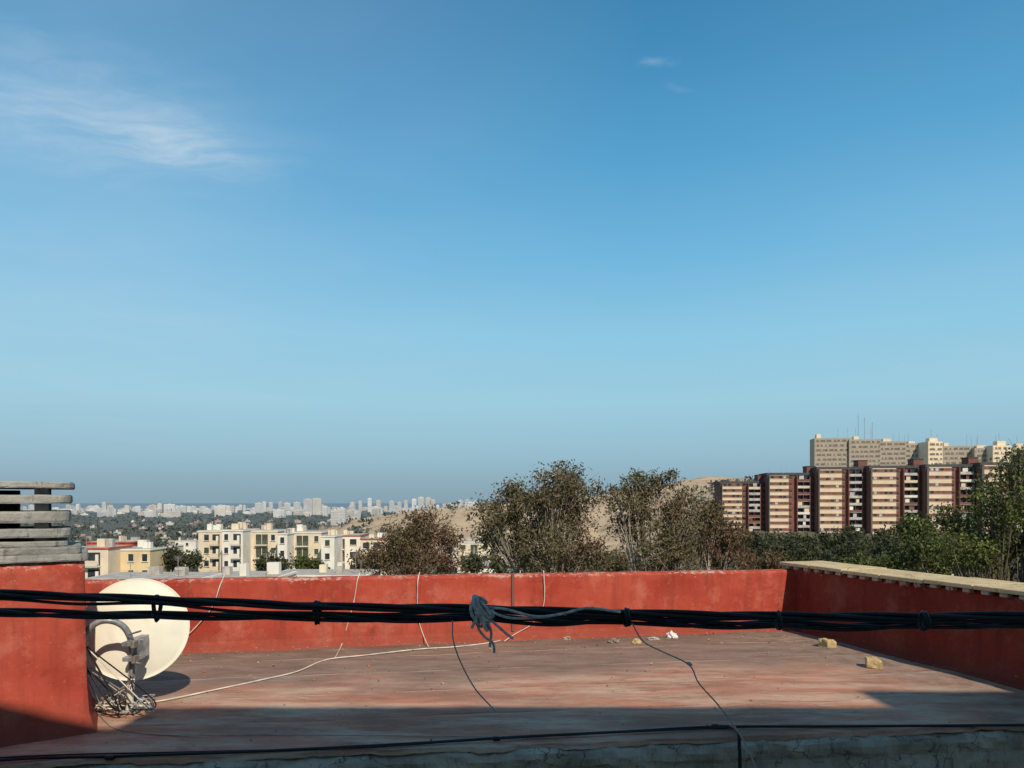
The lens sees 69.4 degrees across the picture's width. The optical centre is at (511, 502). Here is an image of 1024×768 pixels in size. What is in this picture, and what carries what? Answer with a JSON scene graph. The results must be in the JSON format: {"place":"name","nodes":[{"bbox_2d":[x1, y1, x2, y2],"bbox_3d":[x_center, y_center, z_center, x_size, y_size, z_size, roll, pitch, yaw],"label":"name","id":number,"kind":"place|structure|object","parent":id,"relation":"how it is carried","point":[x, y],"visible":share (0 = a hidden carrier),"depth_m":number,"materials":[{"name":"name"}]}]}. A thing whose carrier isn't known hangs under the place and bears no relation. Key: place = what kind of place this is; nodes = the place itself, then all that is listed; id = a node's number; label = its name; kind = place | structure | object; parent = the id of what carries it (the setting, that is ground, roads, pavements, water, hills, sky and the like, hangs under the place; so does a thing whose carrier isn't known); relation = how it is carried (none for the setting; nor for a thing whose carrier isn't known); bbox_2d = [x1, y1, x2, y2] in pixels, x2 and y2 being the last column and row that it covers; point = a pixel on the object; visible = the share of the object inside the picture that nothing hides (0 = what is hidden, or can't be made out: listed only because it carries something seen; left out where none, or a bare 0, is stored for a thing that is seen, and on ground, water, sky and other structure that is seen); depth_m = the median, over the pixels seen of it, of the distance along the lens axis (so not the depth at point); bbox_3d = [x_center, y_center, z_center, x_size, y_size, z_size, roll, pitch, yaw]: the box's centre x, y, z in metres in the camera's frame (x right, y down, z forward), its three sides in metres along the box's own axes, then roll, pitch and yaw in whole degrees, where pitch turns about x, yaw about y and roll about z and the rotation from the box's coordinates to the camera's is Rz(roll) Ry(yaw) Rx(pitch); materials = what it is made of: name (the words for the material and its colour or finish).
{"place":"outdoors","nodes":[
{"label":"outdoors","id":0,"kind":"place"},
{"bbox_2d":[20,503,481,509],"bbox_3d":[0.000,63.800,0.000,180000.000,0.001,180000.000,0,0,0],"label":"sea","id":1,"kind":"structure","parent":0,"point":[117,506],"depth_m":28729.59,"materials":[{"name":"liquid"}]},
{"bbox_2d":[0,727,729,757],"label":"roof edge cable","id":2,"kind":"object","parent":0,"point":[374,746],"visible":1,"depth_m":5.43,"materials":[{"name":"black rubber"}]},
{"bbox_2d":[0,724,1023,761],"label":"roof edge cable","id":3,"kind":"object","parent":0,"point":[312,748],"visible":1,"depth_m":5.54,"materials":[{"name":"black rubber"}]},
{"bbox_2d":[0,0,1023,502],"label":"sky","id":4,"kind":"structure","parent":0,"point":[252,251],"materials":[{"name":"blue"}]},
{"bbox_2d":[0,589,1023,767],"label":"overhead cable bundle","id":5,"kind":"object","parent":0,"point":[477,611],"visible":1,"depth_m":2.98,"materials":[{"name":"black rubber"}]},
{"bbox_2d":[20,476,1020,581],"bbox_3d":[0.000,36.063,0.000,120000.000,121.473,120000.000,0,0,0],"label":"ground","id":6,"kind":"structure","parent":0,"point":[458,519],"depth_m":646.27,"materials":[{"name":"soil"}]},
{"bbox_2d":[82,537,132,577],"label":"red topped house","id":7,"kind":"structure","parent":6,"relation":"on","point":[104,557],"depth_m":128.00,"materials":[{"name":"paint"}]},
{"bbox_2d":[85,531,152,545],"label":"red roof house","id":8,"kind":"structure","parent":6,"relation":"on","point":[123,540],"depth_m":150.58,"materials":[{"name":"paint"}]},
{"bbox_2d":[115,532,171,571],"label":"yellow house","id":9,"kind":"structure","parent":6,"relation":"on","point":[143,555],"depth_m":132.00,"materials":[{"name":"yellow paint"}]},
{"bbox_2d":[85,557,223,578],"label":"flat roof building","id":10,"kind":"structure","parent":6,"relation":"on","point":[155,572],"depth_m":88.14,"materials":[{"name":"white concrete"}]},
{"bbox_2d":[164,540,183,571],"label":"house","id":11,"kind":"structure","parent":6,"relation":"on","point":[180,547],"depth_m":214.16,"materials":[{"name":"white paint"}]},
{"bbox_2d":[153,538,208,571],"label":"broadleaf tree","id":12,"kind":"object","parent":6,"relation":"on","point":[172,562],"visible":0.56,"depth_m":138.77,"materials":[{"name":"green plant"}]},
{"bbox_2d":[175,535,197,565],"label":"house","id":13,"kind":"structure","parent":6,"relation":"on","point":[191,545],"depth_m":330.00,"materials":[{"name":"white paint"}]},
{"bbox_2d":[197,524,226,571],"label":"residential block","id":14,"kind":"structure","parent":6,"relation":"on","point":[210,539],"depth_m":166.00,"materials":[{"name":"beige paint"}]},
{"bbox_2d":[221,520,259,570],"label":"residential block","id":15,"kind":"structure","parent":6,"relation":"on","point":[236,544],"depth_m":160.00,"materials":[{"name":"white paint"}]},
{"bbox_2d":[20,496,477,541],"bbox_3d":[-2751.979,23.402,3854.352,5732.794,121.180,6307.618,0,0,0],"label":"distant city","id":16,"kind":"object","parent":6,"relation":"on","point":[315,506],"visible":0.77,"depth_m":3803.03},
{"bbox_2d":[212,553,297,577],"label":"flat roof building","id":17,"kind":"structure","parent":6,"relation":"on","point":[273,569],"depth_m":92.00,"materials":[{"name":"white concrete"}]},
{"bbox_2d":[251,522,283,570],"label":"residential block","id":18,"kind":"structure","parent":6,"relation":"on","point":[264,538],"depth_m":165.00,"materials":[{"name":"beige paint"}]},
{"bbox_2d":[253,548,294,570],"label":"broadleaf tree","id":19,"kind":"object","parent":6,"relation":"on","point":[260,564],"visible":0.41,"depth_m":124.12,"materials":[{"name":"green plant"}]},
{"bbox_2d":[277,522,294,568],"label":"residential block","id":20,"kind":"structure","parent":6,"relation":"on","point":[285,542],"depth_m":161.17,"materials":[{"name":"white paint"}]},
{"bbox_2d":[289,552,330,568],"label":"broadleaf tree","id":21,"kind":"object","parent":6,"relation":"on","point":[302,562],"visible":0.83,"depth_m":128.91,"materials":[{"name":"green plant"}]},
{"bbox_2d":[294,519,327,566],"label":"residential block","id":22,"kind":"structure","parent":6,"relation":"on","point":[306,542],"depth_m":166.00,"materials":[{"name":"beige paint"}]},
{"bbox_2d":[283,553,377,576],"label":"flat roof building","id":23,"kind":"structure","parent":6,"relation":"on","point":[324,570],"depth_m":101.66,"materials":[{"name":"white concrete"}]},
{"bbox_2d":[320,523,345,568],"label":"residential block","id":24,"kind":"structure","parent":6,"relation":"on","point":[332,548],"depth_m":160.00,"materials":[{"name":"white paint"}]},
{"bbox_2d":[342,528,369,568],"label":"residential block","id":25,"kind":"structure","parent":6,"relation":"on","point":[351,539],"depth_m":168.00,"materials":[{"name":"beige paint"}]},
{"bbox_2d":[346,549,390,572],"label":"broadleaf tree","id":26,"kind":"object","parent":6,"relation":"on","point":[359,564],"visible":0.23,"depth_m":109.66,"materials":[{"name":"green plant"}]},
{"bbox_2d":[360,525,392,574],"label":"residential block","id":27,"kind":"structure","parent":6,"relation":"on","point":[364,540],"depth_m":163.00,"materials":[{"name":"white paint"}]},
{"bbox_2d":[20,476,754,561],"bbox_3d":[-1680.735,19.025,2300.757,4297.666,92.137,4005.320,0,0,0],"label":"distant trees","id":28,"kind":"object","parent":6,"relation":"on","point":[202,526],"visible":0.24,"depth_m":1286.64,"materials":[{"name":"green plant"}]},
{"bbox_2d":[354,504,471,574],"bbox_3d":[-7.937,7.398,58.985,9.503,14.674,6.277,0,0,0],"label":"eucalyptus tree","id":29,"kind":"object","parent":6,"relation":"on","point":[410,548],"visible":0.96,"depth_m":58.54,"materials":[{"name":"green plant"}]},
{"bbox_2d":[442,544,456,566],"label":"hillside house","id":30,"kind":"structure","parent":6,"relation":"on","point":[455,548],"depth_m":230.00,"materials":[{"name":"white paint"}]},
{"bbox_2d":[457,536,491,572],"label":"hillside house","id":31,"kind":"structure","parent":6,"relation":"on","point":[467,543],"depth_m":200.00,"materials":[{"name":"beige paint"}]},
{"bbox_2d":[454,548,510,573],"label":"broadleaf tree","id":32,"kind":"object","parent":6,"relation":"on","point":[475,563],"visible":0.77,"depth_m":75.02,"materials":[{"name":"green plant"}]},
{"bbox_2d":[480,546,521,572],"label":"house","id":33,"kind":"structure","parent":6,"relation":"on","point":[484,570],"depth_m":112.00,"materials":[{"name":"white concrete"}]},
{"bbox_2d":[464,459,617,572],"bbox_3d":[1.782,5.852,44.831,9.470,17.426,6.966,0,0,25],"label":"eucalyptus tree","id":34,"kind":"object","parent":6,"relation":"on","point":[566,497],"visible":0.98,"depth_m":44.11,"materials":[{"name":"green plant"}]},
{"bbox_2d":[510,542,634,572],"bbox_3d":[5.069,8.869,60.584,11.594,11.644,4.911,0,0,0],"label":"broadleaf tree","id":35,"kind":"object","parent":6,"relation":"on","point":[620,564],"visible":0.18,"depth_m":60.12,"materials":[{"name":"green plant"}]},
{"bbox_2d":[598,467,716,570],"bbox_3d":[9.326,6.095,48.168,7.897,16.933,6.138,0,0,0],"label":"eucalyptus tree","id":36,"kind":"object","parent":6,"relation":"on","point":[676,550],"visible":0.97,"depth_m":47.84,"materials":[{"name":"green plant"}]},
{"bbox_2d":[675,496,757,569],"bbox_3d":[14.134,7.047,52.070,6.170,15.008,4.611,0,0,0],"label":"eucalyptus tree","id":37,"kind":"object","parent":6,"relation":"on","point":[726,547],"visible":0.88,"depth_m":51.35,"materials":[{"name":"green plant"}]},
{"bbox_2d":[714,475,764,530],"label":"apartment building","id":38,"kind":"structure","parent":6,"relation":"on","point":[746,499],"depth_m":333.10,"materials":[{"name":"beige concrete"}]},
{"bbox_2d":[728,549,764,569],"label":"pine tree","id":39,"kind":"object","parent":6,"relation":"on","point":[744,566],"visible":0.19,"depth_m":109.87,"materials":[{"name":"green plant"}]},
{"bbox_2d":[736,530,764,545],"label":"pine tree","id":40,"kind":"object","parent":6,"relation":"on","point":[744,538],"visible":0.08,"depth_m":191.70,"materials":[{"name":"green plant"}]},
{"bbox_2d":[739,531,777,564],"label":"pine tree","id":41,"kind":"object","parent":6,"relation":"on","point":[758,547],"visible":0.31,"depth_m":130.29,"materials":[{"name":"green plant"}]},
{"bbox_2d":[747,547,788,569],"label":"pine tree","id":42,"kind":"object","parent":6,"relation":"on","point":[769,562],"visible":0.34,"depth_m":104.72,"materials":[{"name":"green plant"}]},
{"bbox_2d":[761,528,792,547],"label":"pine tree","id":43,"kind":"object","parent":6,"relation":"on","point":[774,536],"visible":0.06,"depth_m":200.25,"materials":[{"name":"green plant"}]},
{"bbox_2d":[761,539,806,561],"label":"pine tree","id":44,"kind":"object","parent":6,"relation":"on","point":[794,553],"visible":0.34,"depth_m":119.67,"materials":[{"name":"green plant"}]},
{"bbox_2d":[759,466,815,531],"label":"apartment building","id":45,"kind":"structure","parent":6,"relation":"on","point":[789,502],"depth_m":327.09,"materials":[{"name":"beige concrete"}]},
{"bbox_2d":[777,532,823,552],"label":"pine tree","id":46,"kind":"object","parent":6,"relation":"on","point":[801,539],"visible":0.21,"depth_m":188.77,"materials":[{"name":"green plant"}]},
{"bbox_2d":[796,537,837,560],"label":"pine tree","id":47,"kind":"object","parent":6,"relation":"on","point":[810,551],"visible":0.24,"depth_m":123.20,"materials":[{"name":"green plant"}]},
{"bbox_2d":[813,529,831,551],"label":"pine tree","id":48,"kind":"object","parent":6,"relation":"on","point":[824,541],"visible":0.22,"depth_m":199.19,"materials":[{"name":"green plant"}]},
{"bbox_2d":[806,549,843,562],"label":"pine tree","id":49,"kind":"object","parent":6,"relation":"on","point":[829,558],"visible":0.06,"depth_m":104.19,"materials":[{"name":"green plant"}]},
{"bbox_2d":[810,434,850,466],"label":"apartment tower slab","id":50,"kind":"structure","parent":6,"relation":"on","point":[828,452],"depth_m":458.47,"materials":[{"name":"beige concrete"}]},
{"bbox_2d":[811,460,867,532],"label":"apartment building","id":51,"kind":"structure","parent":6,"relation":"on","point":[839,497],"depth_m":321.00,"materials":[{"name":"beige concrete"}]},
{"bbox_2d":[824,539,856,563],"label":"pine tree","id":52,"kind":"object","parent":6,"relation":"on","point":[840,551],"visible":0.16,"depth_m":138.56,"materials":[{"name":"green plant"}]},
{"bbox_2d":[823,522,867,550],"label":"pine tree","id":53,"kind":"object","parent":6,"relation":"on","point":[842,536],"visible":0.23,"depth_m":185.17,"materials":[{"name":"green plant"}]},
{"bbox_2d":[839,544,871,565],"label":"pine tree","id":54,"kind":"object","parent":6,"relation":"on","point":[858,558],"visible":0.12,"depth_m":110.25,"materials":[{"name":"green plant"}]},
{"bbox_2d":[838,528,885,563],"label":"pine tree","id":55,"kind":"object","parent":6,"relation":"on","point":[864,541],"visible":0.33,"depth_m":131.69,"materials":[{"name":"green plant"}]},
{"bbox_2d":[848,416,880,466],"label":"apartment tower slab","id":56,"kind":"structure","parent":6,"relation":"on","point":[863,449],"depth_m":453.58,"materials":[{"name":"beige concrete"}]},
{"bbox_2d":[865,524,898,550],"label":"pine tree","id":57,"kind":"object","parent":6,"relation":"on","point":[876,536],"visible":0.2,"depth_m":187.00,"materials":[{"name":"green plant"}]},
{"bbox_2d":[865,530,913,559],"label":"pine tree","id":58,"kind":"object","parent":6,"relation":"on","point":[876,549],"visible":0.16,"depth_m":118.94,"materials":[{"name":"green plant"}]},
{"bbox_2d":[866,556,913,570],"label":"pine tree","id":59,"kind":"object","parent":6,"relation":"on","point":[872,563],"visible":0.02,"depth_m":93.91,"materials":[{"name":"green plant"}]},
{"bbox_2d":[878,439,905,465],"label":"apartment tower slab","id":60,"kind":"structure","parent":6,"relation":"on","point":[890,453],"depth_m":450.64,"materials":[{"name":"beige concrete"}]},
{"bbox_2d":[862,458,923,533],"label":"apartment building","id":61,"kind":"structure","parent":6,"relation":"on","point":[892,493],"depth_m":315.02,"materials":[{"name":"beige concrete"}]},
{"bbox_2d":[873,536,937,561],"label":"pine tree","id":62,"kind":"object","parent":6,"relation":"on","point":[896,546],"visible":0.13,"depth_m":101.72,"materials":[{"name":"green plant"}]},
{"bbox_2d":[906,434,917,464],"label":"apartment tower slab","id":63,"kind":"structure","parent":6,"relation":"on","point":[911,449],"depth_m":449.26,"materials":[{"name":"beige concrete"}]},
{"bbox_2d":[888,510,944,542],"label":"pine tree","id":64,"kind":"object","parent":6,"relation":"on","point":[916,524],"visible":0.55,"depth_m":109.83,"materials":[{"name":"green plant"}]},
{"bbox_2d":[863,526,977,576],"bbox_3d":[23.251,7.894,41.830,6.100,13.146,3.603,0,0,23],"label":"acacia tree","id":65,"kind":"object","parent":6,"relation":"on","point":[917,555],"visible":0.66,"depth_m":41.34,"materials":[{"name":"green plant"}]},
{"bbox_2d":[918,438,942,463],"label":"apartment tower slab","id":66,"kind":"structure","parent":6,"relation":"on","point":[930,450],"depth_m":438.00,"materials":[{"name":"beige concrete"}]},
{"bbox_2d":[920,456,978,531],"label":"apartment building","id":67,"kind":"structure","parent":6,"relation":"on","point":[939,482],"depth_m":309.10,"materials":[{"name":"beige concrete"}]},
{"bbox_2d":[943,436,974,463],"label":"apartment tower slab","id":68,"kind":"structure","parent":6,"relation":"on","point":[951,454],"depth_m":450.76,"materials":[{"name":"beige concrete"}]},
{"bbox_2d":[921,438,1023,582],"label":"acacia tree","id":69,"kind":"object","parent":6,"relation":"on","point":[993,553],"visible":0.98,"depth_m":33.63,"materials":[{"name":"green plant"}]},
{"bbox_2d":[971,435,986,461],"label":"apartment tower slab","id":70,"kind":"structure","parent":6,"relation":"on","point":[979,451],"depth_m":444.55,"materials":[{"name":"beige concrete"}]},
{"bbox_2d":[970,455,1023,532],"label":"apartment building","id":71,"kind":"structure","parent":6,"relation":"on","point":[985,470],"depth_m":304.22,"materials":[{"name":"beige concrete"}]},
{"bbox_2d":[984,441,1010,461],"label":"apartment tower slab","id":72,"kind":"structure","parent":6,"relation":"on","point":[993,452],"depth_m":438.00,"materials":[{"name":"beige concrete"}]},
{"bbox_2d":[1012,444,1023,454],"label":"apartment tower slab","id":73,"kind":"structure","parent":6,"relation":"on","point":[1017,445],"depth_m":448.73,"materials":[{"name":"beige concrete"}]},
{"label":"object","id":74,"kind":"object","parent":6,"relation":"on","visible":0},
{"bbox_2d":[0,631,1023,767],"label":"rooftop floor","id":75,"kind":"structure","parent":74,"relation":"on","point":[401,697],"depth_m":6.80,"materials":[{"name":"red concrete"}]},
{"bbox_2d":[0,481,97,747],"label":"chimney stack","id":76,"kind":"object","parent":75,"relation":"on","point":[45,693],"visible":0.96,"depth_m":5.70,"materials":[{"name":"red paint"}]},
{"bbox_2d":[86,646,156,715],"bbox_3d":[-3.369,1.501,6.462,0.585,0.631,0.947,0,0,-17],"label":"coax cable tangle","id":77,"kind":"object","parent":75,"relation":"on","point":[116,700],"visible":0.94,"depth_m":6.25,"materials":[{"name":"white plastic"}]},
{"bbox_2d":[86,578,189,713],"bbox_3d":[-3.302,1.238,6.447,0.923,1.115,0.762,0,0,-41],"label":"satellite dish","id":78,"kind":"object","parent":75,"relation":"on","point":[138,649],"visible":0.77,"depth_m":6.52,"materials":[{"name":"metal"}]},
{"bbox_2d":[124,640,499,703],"bbox_3d":[-1.712,1.788,8.459,5.126,0.014,0.552,0,0,-44],"label":"white roof cable","id":79,"kind":"object","parent":75,"relation":"on","point":[307,667],"visible":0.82,"depth_m":7.94,"materials":[{"name":"white plastic"}]},
{"bbox_2d":[97,713,587,736],"bbox_3d":[-1.504,1.788,5.755,4.150,0.008,0.473,0,0,8],"label":"thin white cable","id":80,"kind":"object","parent":75,"relation":"on","point":[302,734],"visible":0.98,"depth_m":5.69,"materials":[{"name":"white plastic"}]},
{"bbox_2d":[85,569,794,653],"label":"wall","id":81,"kind":"structure","parent":75,"relation":"on","point":[738,590],"depth_m":9.56,"materials":[{"name":"red paint"}]},
{"bbox_2d":[189,570,544,656],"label":"cables","id":82,"kind":"object","parent":81,"relation":"attached to","point":[417,603],"depth_m":9.39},
{"bbox_2d":[511,574,513,630],"bbox_3d":[0.006,1.310,9.715,0.036,0.740,0.090,0,0,-12],"label":"joint strip","id":83,"kind":"object","parent":81,"relation":"attached to","point":[512,595],"visible":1,"depth_m":9.67,"materials":[{"name":"red paint"}]},
{"bbox_2d":[36,631,949,762],"bbox_3d":[-2.655,1.788,7.440,12.693,0.029,5.805,0,0,0],"label":"roof grit","id":84,"kind":"object","parent":75,"relation":"on","point":[314,679],"visible":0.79,"depth_m":8.29,"materials":[{"name":"gravel"}]},
{"bbox_2d":[607,638,620,642],"bbox_3d":[1.316,1.769,9.519,0.176,0.062,0.123,0,0,22],"label":"rubble stone","id":85,"kind":"object","parent":75,"relation":"on","point":[613,640],"visible":1,"depth_m":9.49,"materials":[{"name":"grey stone"}]},
{"bbox_2d":[631,638,640,644],"bbox_3d":[1.586,1.765,9.433,0.122,0.070,0.081,0,0,19],"label":"rubble stone","id":86,"kind":"object","parent":75,"relation":"on","point":[636,641],"visible":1,"depth_m":9.41,"materials":[{"name":"beige stone"}]},
{"bbox_2d":[647,637,659,639],"bbox_3d":[1.856,1.776,9.704,0.163,0.047,0.102,0,0,0],"label":"rubble stone","id":87,"kind":"object","parent":75,"relation":"on","point":[652,638],"visible":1,"depth_m":9.68,"materials":[{"name":"grey stone"}]},
{"bbox_2d":[666,630,677,638],"bbox_3d":[2.128,1.749,9.846,0.156,0.102,0.125,0,0,0],"label":"plastic bag","id":88,"kind":"object","parent":75,"relation":"on","point":[671,634],"visible":1,"depth_m":9.81,"materials":[{"name":"white plastic"}]},
{"bbox_2d":[818,638,836,647],"bbox_3d":[3.933,1.744,9.219,0.181,0.110,0.140,0,0,-29],"label":"stone block","id":89,"kind":"object","parent":75,"relation":"on","point":[827,643],"depth_m":9.17,"materials":[{"name":"beige stone"}]},
{"bbox_2d":[865,656,882,668],"bbox_3d":[3.956,1.745,8.086,0.170,0.110,0.151,0,0,17],"label":"stone block","id":90,"kind":"object","parent":75,"relation":"on","point":[873,662],"depth_m":8.03,"materials":[{"name":"beige stone"}]},
{"bbox_2d":[52,729,1023,767],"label":"concrete roof edge","id":91,"kind":"object","parent":74,"relation":"on","point":[1002,748],"visible":0.75,"depth_m":5.66,"materials":[{"name":"grey concrete"}]},
{"bbox_2d":[104,724,718,759],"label":"cable clips","id":92,"kind":"object","parent":91,"relation":"attached to","point":[112,757],"visible":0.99,"depth_m":5.56,"materials":[{"name":"black plastic"}]},
{"bbox_2d":[729,725,741,767],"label":"downlead cable","id":93,"kind":"object","parent":91,"relation":"hanging from","point":[739,749],"visible":0.89,"depth_m":5.55,"materials":[{"name":"black rubber"}]},
{"bbox_2d":[786,566,1023,690],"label":"side wall","id":94,"kind":"structure","parent":74,"relation":"on","point":[995,655],"depth_m":8.32,"materials":[{"name":"red paint"}]},
{"bbox_2d":[780,561,1023,599],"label":"coping slabs","id":95,"kind":"structure","parent":94,"relation":"on","point":[1003,588],"depth_m":8.60,"materials":[{"name":"concrete"}]}
]}

